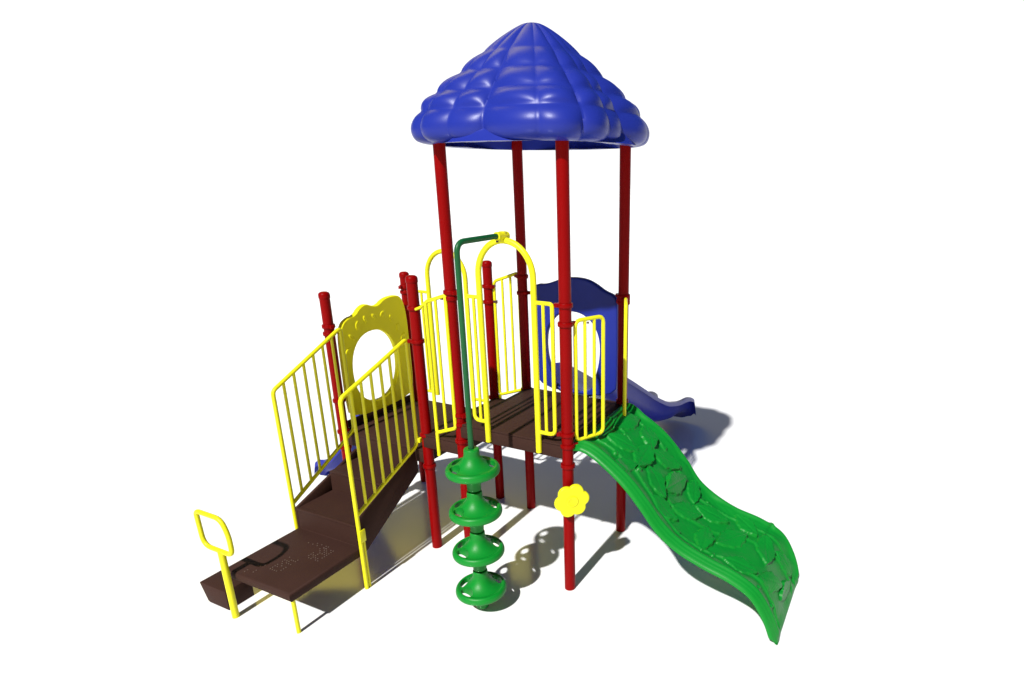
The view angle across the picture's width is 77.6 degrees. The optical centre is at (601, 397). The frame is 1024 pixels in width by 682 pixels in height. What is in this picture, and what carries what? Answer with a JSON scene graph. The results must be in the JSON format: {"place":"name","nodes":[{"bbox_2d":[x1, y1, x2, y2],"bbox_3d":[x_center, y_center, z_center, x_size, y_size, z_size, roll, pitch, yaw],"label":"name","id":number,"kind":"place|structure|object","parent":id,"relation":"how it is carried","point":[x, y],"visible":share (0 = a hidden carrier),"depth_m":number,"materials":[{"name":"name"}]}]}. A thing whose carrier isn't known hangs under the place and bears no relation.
{"place":"outdoors","nodes":[
{"label":"outdoors","id":0,"kind":"place"},
{"bbox_2d":[0,185,1023,681],"bbox_3d":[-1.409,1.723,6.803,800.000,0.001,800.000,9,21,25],"label":"ground","id":1,"kind":"structure","parent":0,"point":[842,367],"depth_m":10.15,"materials":[{"name":"white"}]},
{"bbox_2d":[193,22,798,644],"bbox_3d":[-0.873,-1.187,7.381,5.861,5.130,5.609,1,19,1],"label":"playground structure","id":2,"kind":"object","parent":1,"relation":"on","point":[517,90],"visible":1,"depth_m":6.02,"materials":[{"name":"multicoloured plastic"}]},
{"bbox_2d":[0,0,1023,186],"label":"sky","id":3,"kind":"structure","parent":0,"point":[94,93],"materials":[{"name":"white"}]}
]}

